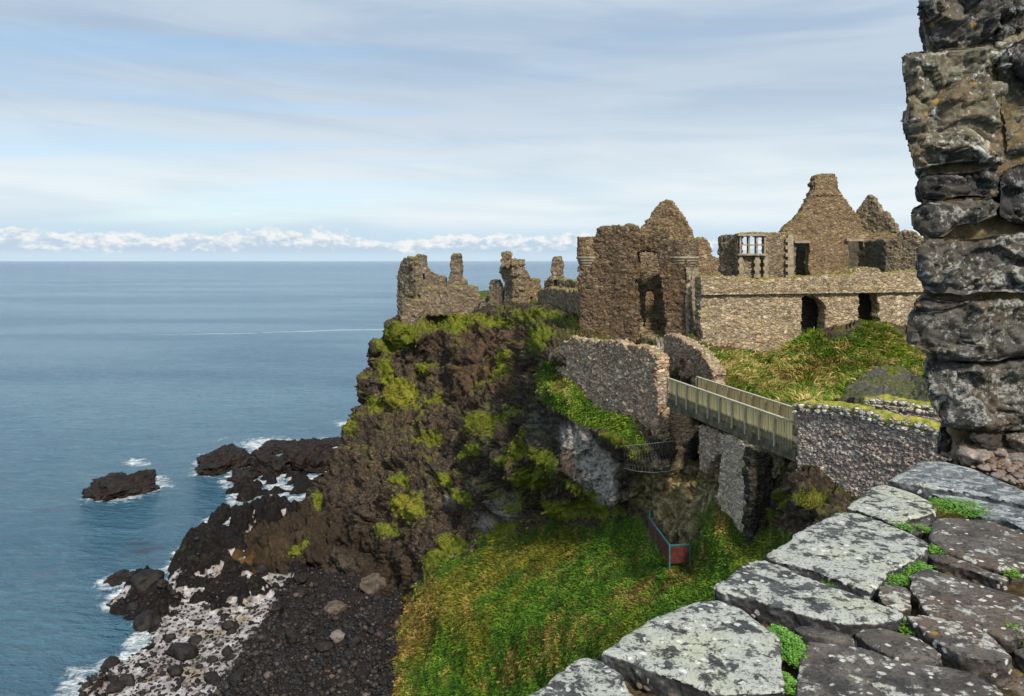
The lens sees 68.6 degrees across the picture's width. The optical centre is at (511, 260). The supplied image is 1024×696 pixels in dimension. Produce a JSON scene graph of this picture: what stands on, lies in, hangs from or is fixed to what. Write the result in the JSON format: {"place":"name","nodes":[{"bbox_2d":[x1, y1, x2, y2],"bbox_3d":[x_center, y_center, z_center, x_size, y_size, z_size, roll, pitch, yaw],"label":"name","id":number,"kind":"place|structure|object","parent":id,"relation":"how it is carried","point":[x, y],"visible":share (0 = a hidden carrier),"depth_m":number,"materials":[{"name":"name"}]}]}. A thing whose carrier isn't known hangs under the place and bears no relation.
{"place":"outdoors","nodes":[
{"label":"outdoors","id":0,"kind":"place"},
{"bbox_2d":[77,469,405,695],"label":"beach","id":1,"kind":"structure","parent":0,"point":[216,530],"depth_m":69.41,"materials":[{"name":"black stone"}]},
{"bbox_2d":[81,681,92,687],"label":"boulder","id":2,"kind":"object","parent":1,"relation":"on","point":[87,684],"visible":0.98,"depth_m":55.97,"materials":[{"name":"grey stone"}]},
{"bbox_2d":[100,655,119,668],"bbox_3d":[-31.678,31.868,59.207,1.145,0.995,1.678,12,13,9],"label":"boulder","id":3,"kind":"object","parent":1,"relation":"on","point":[111,661],"visible":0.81,"depth_m":58.96,"materials":[{"name":"grey stone"}]},
{"bbox_2d":[108,674,120,682],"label":"boulder","id":4,"kind":"object","parent":1,"relation":"on","point":[112,678],"visible":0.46,"depth_m":56.09,"materials":[{"name":"grey stone"}]},
{"bbox_2d":[105,680,125,694],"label":"boulder","id":5,"kind":"object","parent":1,"relation":"on","point":[115,686],"visible":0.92,"depth_m":55.27,"materials":[{"name":"grey stone"}]},
{"bbox_2d":[119,673,134,685],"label":"boulder","id":6,"kind":"object","parent":1,"relation":"on","point":[126,679],"visible":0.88,"depth_m":56.33,"materials":[{"name":"grey stone"}]},
{"bbox_2d":[125,602,138,613],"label":"boulder","id":7,"kind":"object","parent":1,"relation":"on","point":[130,607],"visible":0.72,"depth_m":67.72,"materials":[{"name":"grey stone"}]},
{"bbox_2d":[141,662,149,667],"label":"boulder","id":8,"kind":"object","parent":1,"relation":"on","point":[144,664],"visible":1,"depth_m":58.69,"materials":[{"name":"grey stone"}]},
{"bbox_2d":[127,569,164,592],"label":"boulder","id":9,"kind":"object","parent":1,"relation":"on","point":[143,580],"visible":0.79,"depth_m":71.38,"materials":[{"name":"grey stone"}]},
{"bbox_2d":[132,609,161,631],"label":"boulder","id":10,"kind":"object","parent":1,"relation":"on","point":[145,620],"visible":0.88,"depth_m":65.30,"materials":[{"name":"grey stone"}]},
{"bbox_2d":[156,579,168,588],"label":"boulder","id":11,"kind":"object","parent":1,"relation":"on","point":[163,583],"visible":1,"depth_m":69.14,"materials":[{"name":"grey stone"}]},
{"bbox_2d":[162,633,175,640],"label":"boulder","id":12,"kind":"object","parent":1,"relation":"on","point":[171,636],"visible":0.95,"depth_m":62.91,"materials":[{"name":"grey stone"}]},
{"bbox_2d":[166,664,183,677],"bbox_3d":[-25.921,31.637,57.827,1.088,0.937,1.620,0,0,-40],"label":"boulder","id":13,"kind":"object","parent":1,"relation":"on","point":[174,670],"visible":0.97,"depth_m":57.46,"materials":[{"name":"grey stone"}]},
{"bbox_2d":[171,610,178,614],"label":"boulder","id":14,"kind":"object","parent":1,"relation":"on","point":[176,612],"visible":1,"depth_m":67.29,"materials":[{"name":"grey stone"}]},
{"bbox_2d":[176,678,183,684],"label":"boulder","id":15,"kind":"object","parent":1,"relation":"on","point":[180,680],"visible":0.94,"depth_m":56.45,"materials":[{"name":"grey stone"}]},
{"bbox_2d":[166,642,198,661],"bbox_3d":[-26.565,31.566,60.394,2.756,1.635,1.880,5,-8,18],"label":"boulder","id":16,"kind":"object","parent":1,"relation":"on","point":[182,652],"visible":0.93,"depth_m":59.85,"materials":[{"name":"grey stone"}]},
{"bbox_2d":[188,635,202,643],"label":"boulder","id":17,"kind":"object","parent":1,"relation":"on","point":[194,639],"visible":0.89,"depth_m":62.53,"materials":[{"name":"grey stone"}]},
{"bbox_2d":[194,619,201,624],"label":"boulder","id":18,"kind":"object","parent":1,"relation":"on","point":[199,622],"visible":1,"depth_m":65.56,"materials":[{"name":"grey stone"}]},
{"bbox_2d":[195,664,202,668],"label":"boulder","id":19,"kind":"object","parent":1,"relation":"on","point":[199,666],"visible":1,"depth_m":58.51,"materials":[{"name":"grey stone"}]},
{"bbox_2d":[206,655,217,663],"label":"boulder","id":20,"kind":"object","parent":1,"relation":"on","point":[211,659],"visible":0.98,"depth_m":59.40,"materials":[{"name":"grey stone"}]},
{"bbox_2d":[204,670,222,684],"bbox_3d":[-22.629,31.674,56.728,1.354,1.014,1.282,5,-8,36],"label":"boulder","id":21,"kind":"object","parent":1,"relation":"on","point":[211,677],"visible":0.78,"depth_m":56.44,"materials":[{"name":"grey stone"}]},
{"bbox_2d":[220,613,228,618],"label":"boulder","id":22,"kind":"object","parent":1,"relation":"on","point":[224,616],"visible":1,"depth_m":66.61,"materials":[{"name":"grey stone"}]},
{"bbox_2d":[221,645,232,656],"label":"boulder","id":23,"kind":"object","parent":1,"relation":"on","point":[226,650],"visible":0.77,"depth_m":60.60,"materials":[{"name":"grey stone"}]},
{"bbox_2d":[221,620,238,630],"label":"boulder","id":24,"kind":"object","parent":1,"relation":"on","point":[226,625],"visible":0.89,"depth_m":64.62,"materials":[{"name":"grey stone"}]},
{"bbox_2d":[224,653,235,660],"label":"boulder","id":25,"kind":"object","parent":1,"relation":"on","point":[230,656],"visible":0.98,"depth_m":59.57,"materials":[{"name":"grey stone"}]},
{"bbox_2d":[226,628,236,633],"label":"boulder","id":26,"kind":"object","parent":1,"relation":"on","point":[232,630],"visible":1,"depth_m":64.00,"materials":[{"name":"grey stone"}]},
{"bbox_2d":[229,670,244,683],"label":"boulder","id":27,"kind":"object","parent":1,"relation":"on","point":[238,676],"visible":0.91,"depth_m":55.23,"materials":[{"name":"grey stone"}]},
{"bbox_2d":[242,640,250,647],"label":"boulder","id":28,"kind":"object","parent":1,"relation":"on","point":[246,643],"visible":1,"depth_m":61.01,"materials":[{"name":"grey stone"}]},
{"bbox_2d":[257,564,268,575],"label":"boulder","id":29,"kind":"object","parent":1,"relation":"on","point":[262,569],"visible":1,"depth_m":75.14,"materials":[{"name":"grey stone"}]},
{"bbox_2d":[273,605,283,613],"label":"boulder","id":30,"kind":"object","parent":1,"relation":"on","point":[279,609],"visible":1,"depth_m":66.33,"materials":[{"name":"grey stone"}]},
{"bbox_2d":[273,654,286,661],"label":"boulder","id":31,"kind":"object","parent":1,"relation":"on","point":[277,658],"visible":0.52,"depth_m":57.49,"materials":[{"name":"grey stone"}]},
{"bbox_2d":[280,663,295,670],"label":"boulder","id":32,"kind":"object","parent":1,"relation":"on","point":[287,666],"visible":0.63,"depth_m":55.92,"materials":[{"name":"grey stone"}]},
{"bbox_2d":[285,629,301,643],"bbox_3d":[-17.689,30.405,60.587,1.354,1.014,1.282,10,-5,40],"label":"boulder","id":33,"kind":"object","parent":1,"relation":"on","point":[292,636],"visible":0.98,"depth_m":60.27,"materials":[{"name":"grey stone"}]},
{"bbox_2d":[293,574,307,584],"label":"boulder","id":34,"kind":"object","parent":1,"relation":"on","point":[299,578],"visible":1,"depth_m":72.19,"materials":[{"name":"grey stone"}]},
{"bbox_2d":[295,587,307,595],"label":"boulder","id":35,"kind":"object","parent":1,"relation":"on","point":[302,590],"visible":0.82,"depth_m":69.63,"materials":[{"name":"grey stone"}]},
{"bbox_2d":[297,667,305,672],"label":"boulder","id":36,"kind":"object","parent":1,"relation":"on","point":[301,670],"visible":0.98,"depth_m":54.67,"materials":[{"name":"grey stone"}]},
{"bbox_2d":[316,640,335,652],"bbox_3d":[-14.344,29.739,57.638,1.356,1.040,1.430,0,0,30],"label":"boulder","id":37,"kind":"object","parent":1,"relation":"on","point":[323,646],"visible":0.81,"depth_m":57.30,"materials":[{"name":"grey stone"}]},
{"bbox_2d":[323,600,346,614],"bbox_3d":[-15.150,29.819,64.368,2.073,1.344,1.732,0,-15,-14],"label":"boulder","id":38,"kind":"object","parent":1,"relation":"on","point":[334,607],"visible":0.76,"depth_m":64.05,"materials":[{"name":"beige stone"}]},
{"bbox_2d":[329,629,344,643],"bbox_3d":[-13.801,29.804,59.431,1.136,0.898,1.200,-20,12,-41],"label":"boulder","id":39,"kind":"object","parent":1,"relation":"on","point":[336,636],"visible":0.99,"depth_m":59.13,"materials":[{"name":"beige stone"}]},
{"bbox_2d":[342,651,355,658],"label":"boulder","id":40,"kind":"object","parent":1,"relation":"on","point":[352,653],"visible":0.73,"depth_m":55.67,"materials":[{"name":"grey stone"}]},
{"bbox_2d":[347,636,361,647],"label":"boulder","id":41,"kind":"object","parent":1,"relation":"on","point":[355,640],"visible":0.99,"depth_m":57.93,"materials":[{"name":"grey stone"}]},
{"bbox_2d":[367,625,376,634],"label":"boulder","id":42,"kind":"object","parent":1,"relation":"on","point":[371,630],"visible":1,"depth_m":59.02,"materials":[{"name":"grey stone"}]},
{"bbox_2d":[359,572,386,594],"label":"boulder","id":43,"kind":"object","parent":1,"relation":"on","point":[372,583],"visible":0.9,"depth_m":66.82,"materials":[{"name":"beige stone"}]},
{"bbox_2d":[372,595,381,601],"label":"boulder","id":44,"kind":"object","parent":1,"relation":"on","point":[375,598],"visible":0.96,"depth_m":65.85,"materials":[{"name":"grey stone"}]},
{"bbox_2d":[372,611,388,623],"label":"boulder","id":45,"kind":"object","parent":1,"relation":"on","point":[379,616],"visible":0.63,"depth_m":61.22,"materials":[{"name":"grey stone"}]},
{"bbox_2d":[0,261,718,695],"bbox_3d":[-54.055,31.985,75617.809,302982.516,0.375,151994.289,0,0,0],"label":"sea","id":46,"kind":"structure","parent":0,"point":[170,371],"depth_m":174.06,"materials":[{"name":"liquid"}]},
{"bbox_2d":[103,569,133,586],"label":"sea rock","id":47,"kind":"object","parent":46,"relation":"in","point":[119,577],"visible":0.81,"depth_m":74.99,"materials":[{"name":"grey stone"}]},
{"bbox_2d":[82,469,159,501],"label":"sea rock","id":48,"kind":"object","parent":46,"relation":"in","point":[113,486],"visible":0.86,"depth_m":103.22,"materials":[{"name":"grey stone"}]},
{"bbox_2d":[194,443,253,475],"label":"sea rock","id":49,"kind":"object","parent":46,"relation":"in","point":[223,459],"visible":0.9,"depth_m":115.15,"materials":[{"name":"grey stone"}]},
{"bbox_2d":[226,467,261,481],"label":"sea rock","id":50,"kind":"object","parent":46,"relation":"in","point":[238,474],"visible":0.71,"depth_m":110.12,"materials":[{"name":"grey stone"}]},
{"bbox_2d":[251,447,273,456],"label":"sea rock","id":51,"kind":"object","parent":46,"relation":"in","point":[262,451],"visible":0.49,"depth_m":123.14,"materials":[{"name":"grey stone"}]},
{"bbox_2d":[250,453,292,476],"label":"sea rock","id":52,"kind":"object","parent":46,"relation":"in","point":[270,462],"visible":0.6,"depth_m":112.85,"materials":[{"name":"grey stone"}]},
{"bbox_2d":[258,439,298,454],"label":"sea rock","id":53,"kind":"object","parent":46,"relation":"in","point":[277,446],"visible":0.53,"depth_m":127.13,"materials":[{"name":"grey stone"}]},
{"bbox_2d":[279,437,334,473],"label":"sea rock","id":54,"kind":"object","parent":46,"relation":"in","point":[311,455],"visible":0.75,"depth_m":114.97,"materials":[{"name":"grey stone"}]},
{"bbox_2d":[321,436,342,446],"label":"sea rock","id":55,"kind":"object","parent":46,"relation":"in","point":[335,441],"visible":0.53,"depth_m":131.16,"materials":[{"name":"grey stone"}]},
{"bbox_2d":[0,0,922,260],"label":"sky","id":56,"kind":"structure","parent":0,"point":[131,130],"materials":[{"name":"blue"}]},
{"bbox_2d":[242,290,929,695],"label":"headland","id":57,"kind":"structure","parent":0,"point":[350,524],"depth_m":57.78,"materials":[{"name":"brown stone"}]},
{"bbox_2d":[396,254,446,333],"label":"ruined tower","id":58,"kind":"structure","parent":57,"relation":"on","point":[412,271],"depth_m":90.51,"materials":[{"name":"stone"}]},
{"bbox_2d":[418,284,481,316],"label":"ruined wall","id":59,"kind":"structure","parent":57,"relation":"on","point":[443,300],"depth_m":88.47,"materials":[{"name":"brown stone"}]},
{"bbox_2d":[447,253,467,285],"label":"chimney stack","id":60,"kind":"object","parent":57,"relation":"on","point":[455,277],"visible":0.61,"depth_m":90.33,"materials":[{"name":"stone"}]},
{"bbox_2d":[479,296,489,308],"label":"wall stub","id":61,"kind":"object","parent":57,"relation":"on","point":[484,300],"depth_m":86.87,"materials":[{"name":"stone"}]},
{"bbox_2d":[487,279,504,305],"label":"ruined wall","id":62,"kind":"structure","parent":57,"relation":"on","point":[496,293],"depth_m":85.59,"materials":[{"name":"stone"}]},
{"bbox_2d":[499,251,541,305],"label":"ruined tower","id":63,"kind":"structure","parent":57,"relation":"on","point":[521,285],"depth_m":83.25,"materials":[{"name":"stone"}]},
{"bbox_2d":[537,286,580,318],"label":"ruined wall","id":64,"kind":"structure","parent":57,"relation":"on","point":[565,298],"depth_m":70.43,"materials":[{"name":"grey stone"}]},
{"bbox_2d":[544,277,578,287],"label":"ruined wall","id":65,"kind":"structure","parent":57,"relation":"on","point":[562,282],"depth_m":83.18,"materials":[{"name":"stone"}]},
{"bbox_2d":[549,256,564,278],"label":"chimney stack","id":66,"kind":"object","parent":65,"relation":"on","point":[557,266],"visible":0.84,"depth_m":84.84,"materials":[{"name":"stone"}]},
{"bbox_2d":[286,306,925,695],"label":"grass","id":67,"kind":"structure","parent":57,"relation":"on","point":[764,382],"depth_m":42.33,"materials":[{"name":"green plant"}]},
{"bbox_2d":[548,335,670,470],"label":"forecourt wall","id":68,"kind":"structure","parent":57,"relation":"on","point":[626,376],"depth_m":39.01,"materials":[{"name":"stone"}]},
{"bbox_2d":[576,223,698,344],"bbox_3d":[9.803,2.135,57.507,8.877,9.730,9.871,0,0,14],"label":"gatehouse","id":69,"kind":"object","parent":57,"relation":"on","point":[629,274],"visible":0.87,"depth_m":54.03,"materials":[{"name":"stone"}]},
{"bbox_2d":[696,237,712,274],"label":"ruined wall","id":70,"kind":"structure","parent":69,"relation":"on","point":[705,260],"depth_m":60.74,"materials":[{"name":"stone"}]},
{"bbox_2d":[638,314,665,343],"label":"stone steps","id":71,"kind":"structure","parent":57,"relation":"on","point":[653,334],"depth_m":54.56,"materials":[{"name":"beige stone"}]},
{"bbox_2d":[644,317,659,329],"bbox_3d":[10.223,5.035,54.848,1.233,1.978,0.883,0,0,13],"label":"masonry stump","id":72,"kind":"object","parent":57,"relation":"on","point":[652,323],"visible":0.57,"depth_m":54.51,"materials":[{"name":"stone"}]},
{"bbox_2d":[622,441,690,472],"bbox_3d":[6.688,9.388,35.892,3.925,1.993,0.978,0,0,44],"label":"rockfall netting","id":73,"kind":"object","parent":57,"relation":"attached to","point":[657,454],"visible":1,"depth_m":35.15,"materials":[{"name":"metal"}]},
{"bbox_2d":[640,199,693,238],"bbox_3d":[12.968,-0.870,63.637,4.999,8.679,1.009,0,0,19],"label":"gabled ruin","id":74,"kind":"object","parent":57,"relation":"on","point":[668,214],"visible":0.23,"depth_m":63.15,"materials":[{"name":"stone"}]},
{"bbox_2d":[649,510,690,569],"bbox_3d":[6.568,12.461,33.154,0.822,1.460,4.462,0,0,-12],"label":"safety fence","id":75,"kind":"object","parent":57,"relation":"on","point":[665,547],"visible":1,"depth_m":31.39,"materials":[{"name":"brown metal"}]},
{"bbox_2d":[651,408,699,476],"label":"retaining wall","id":76,"kind":"structure","parent":57,"relation":"on","point":[683,428],"depth_m":38.00,"materials":[{"name":"brown stone"}]},
{"bbox_2d":[664,332,726,388],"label":"forecourt wall","id":77,"kind":"structure","parent":57,"relation":"on","point":[691,358],"depth_m":40.19,"materials":[{"name":"stone"}]},
{"bbox_2d":[712,256,720,274],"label":"ruined wall","id":78,"kind":"structure","parent":57,"relation":"on","point":[715,261],"depth_m":67.03,"materials":[{"name":"stone"}]},
{"bbox_2d":[698,424,784,543],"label":"bridge pier","id":79,"kind":"structure","parent":57,"relation":"on","point":[748,471],"depth_m":28.49,"materials":[{"name":"stone"}]},
{"bbox_2d":[666,376,797,461],"bbox_3d":[9.209,6.183,30.708,1.652,1.395,10.223,0,0,-14],"label":"footbridge","id":80,"kind":"object","parent":79,"relation":"on","point":[747,416],"visible":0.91,"depth_m":29.85,"materials":[{"name":"beige wood"}]},
{"bbox_2d":[528,459,1023,695],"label":"stone wall","id":81,"kind":"structure","parent":57,"relation":"on","point":[955,609],"depth_m":2.30,"materials":[{"name":"stone"}]},
{"bbox_2d":[767,623,809,668],"bbox_3d":[0.796,1.095,2.154,0.111,0.044,0.256,0,0,0],"label":"weed clump","id":82,"kind":"object","parent":81,"relation":"on","point":[781,632],"visible":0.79,"depth_m":2.14,"materials":[{"name":"green plant"}]},
{"bbox_2d":[782,671,796,695],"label":"weed clump","id":83,"kind":"object","parent":81,"relation":"on","point":[788,677],"visible":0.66,"depth_m":1.96,"materials":[{"name":"green plant"}]},
{"bbox_2d":[885,573,910,585],"bbox_3d":[1.314,1.104,2.624,0.168,0.026,0.135,0,0,0],"label":"weed clump","id":84,"kind":"object","parent":81,"relation":"on","point":[903,579],"visible":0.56,"depth_m":2.60,"materials":[{"name":"green plant"}]},
{"bbox_2d":[893,520,914,531],"bbox_3d":[1.639,1.104,3.144,0.090,0.025,0.138,0,0,0],"label":"weed clump","id":85,"kind":"object","parent":81,"relation":"on","point":[904,526],"visible":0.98,"depth_m":3.12,"materials":[{"name":"green plant"}]},
{"bbox_2d":[899,618,915,635],"bbox_3d":[1.193,1.105,2.283,0.062,0.027,0.130,0,0,0],"label":"weed clump","id":86,"kind":"object","parent":81,"relation":"on","point":[903,628],"visible":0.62,"depth_m":2.26,"materials":[{"name":"green plant"}]},
{"bbox_2d":[902,560,934,574],"bbox_3d":[1.441,1.105,2.724,0.189,0.029,0.178,0,0,0],"label":"weed clump","id":87,"kind":"object","parent":81,"relation":"on","point":[920,564],"visible":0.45,"depth_m":2.70,"materials":[{"name":"green plant"}]},
{"bbox_2d":[914,523,931,532],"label":"weed clump","id":88,"kind":"object","parent":81,"relation":"on","point":[922,525],"visible":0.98,"depth_m":3.11,"materials":[{"name":"green plant"}]},
{"bbox_2d":[927,543,945,553],"bbox_3d":[1.615,1.104,2.881,0.108,0.028,0.100,0,0,0],"label":"weed clump","id":89,"kind":"object","parent":81,"relation":"on","point":[937,548],"visible":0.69,"depth_m":2.87,"materials":[{"name":"green plant"}]},
{"bbox_2d":[929,496,992,517],"bbox_3d":[2.025,1.105,3.383,0.268,0.028,0.278,0,0,0],"label":"weed clump","id":90,"kind":"object","parent":81,"relation":"on","point":[955,503],"visible":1,"depth_m":3.38,"materials":[{"name":"green plant"}]},
{"bbox_2d":[900,0,1023,487],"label":"window pier","id":91,"kind":"structure","parent":81,"relation":"on","point":[962,120],"depth_m":3.96,"materials":[{"name":"grey stone"}]},
{"bbox_2d":[1003,568,1021,578],"bbox_3d":[1.775,1.104,2.663,0.064,0.026,0.081,0,0,18],"label":"weed clump","id":92,"kind":"object","parent":81,"relation":"on","point":[1017,572],"visible":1,"depth_m":2.66,"materials":[{"name":"green plant"}]},
{"bbox_2d":[1001,621,1023,643],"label":"weed clump","id":93,"kind":"object","parent":81,"relation":"on","point":[1008,625],"visible":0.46,"depth_m":2.23,"materials":[{"name":"green plant"}]},
{"bbox_2d":[717,173,895,294],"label":"manor house","id":94,"kind":"structure","parent":57,"relation":"on","point":[821,231],"depth_m":71.79,"materials":[{"name":"brown stone"}]},
{"bbox_2d":[737,234,766,254],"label":"window frame","id":95,"kind":"structure","parent":94,"relation":"in","point":[748,244],"depth_m":67.25,"materials":[{"name":"stone"}]},
{"bbox_2d":[856,194,899,234],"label":"gabled ruin","id":96,"kind":"object","parent":94,"relation":"attached to","point":[873,215],"visible":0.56,"depth_m":76.05,"materials":[{"name":"brown stone"}]},
{"bbox_2d":[694,266,923,351],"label":"curtain wall","id":97,"kind":"structure","parent":57,"relation":"on","point":[763,314],"depth_m":51.85,"materials":[{"name":"stone"}]},
{"bbox_2d":[791,399,951,497],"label":"approach wall","id":98,"kind":"structure","parent":57,"relation":"on","point":[854,450],"depth_m":23.65,"materials":[{"name":"stone"}]},
{"bbox_2d":[863,394,940,422],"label":"approach wall","id":99,"kind":"structure","parent":57,"relation":"on","point":[906,407],"depth_m":26.78,"materials":[{"name":"stone"}]},
{"bbox_2d":[884,230,923,271],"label":"ruined wall","id":100,"kind":"structure","parent":57,"relation":"on","point":[902,246],"depth_m":65.12,"materials":[{"name":"brown stone"}]}
]}

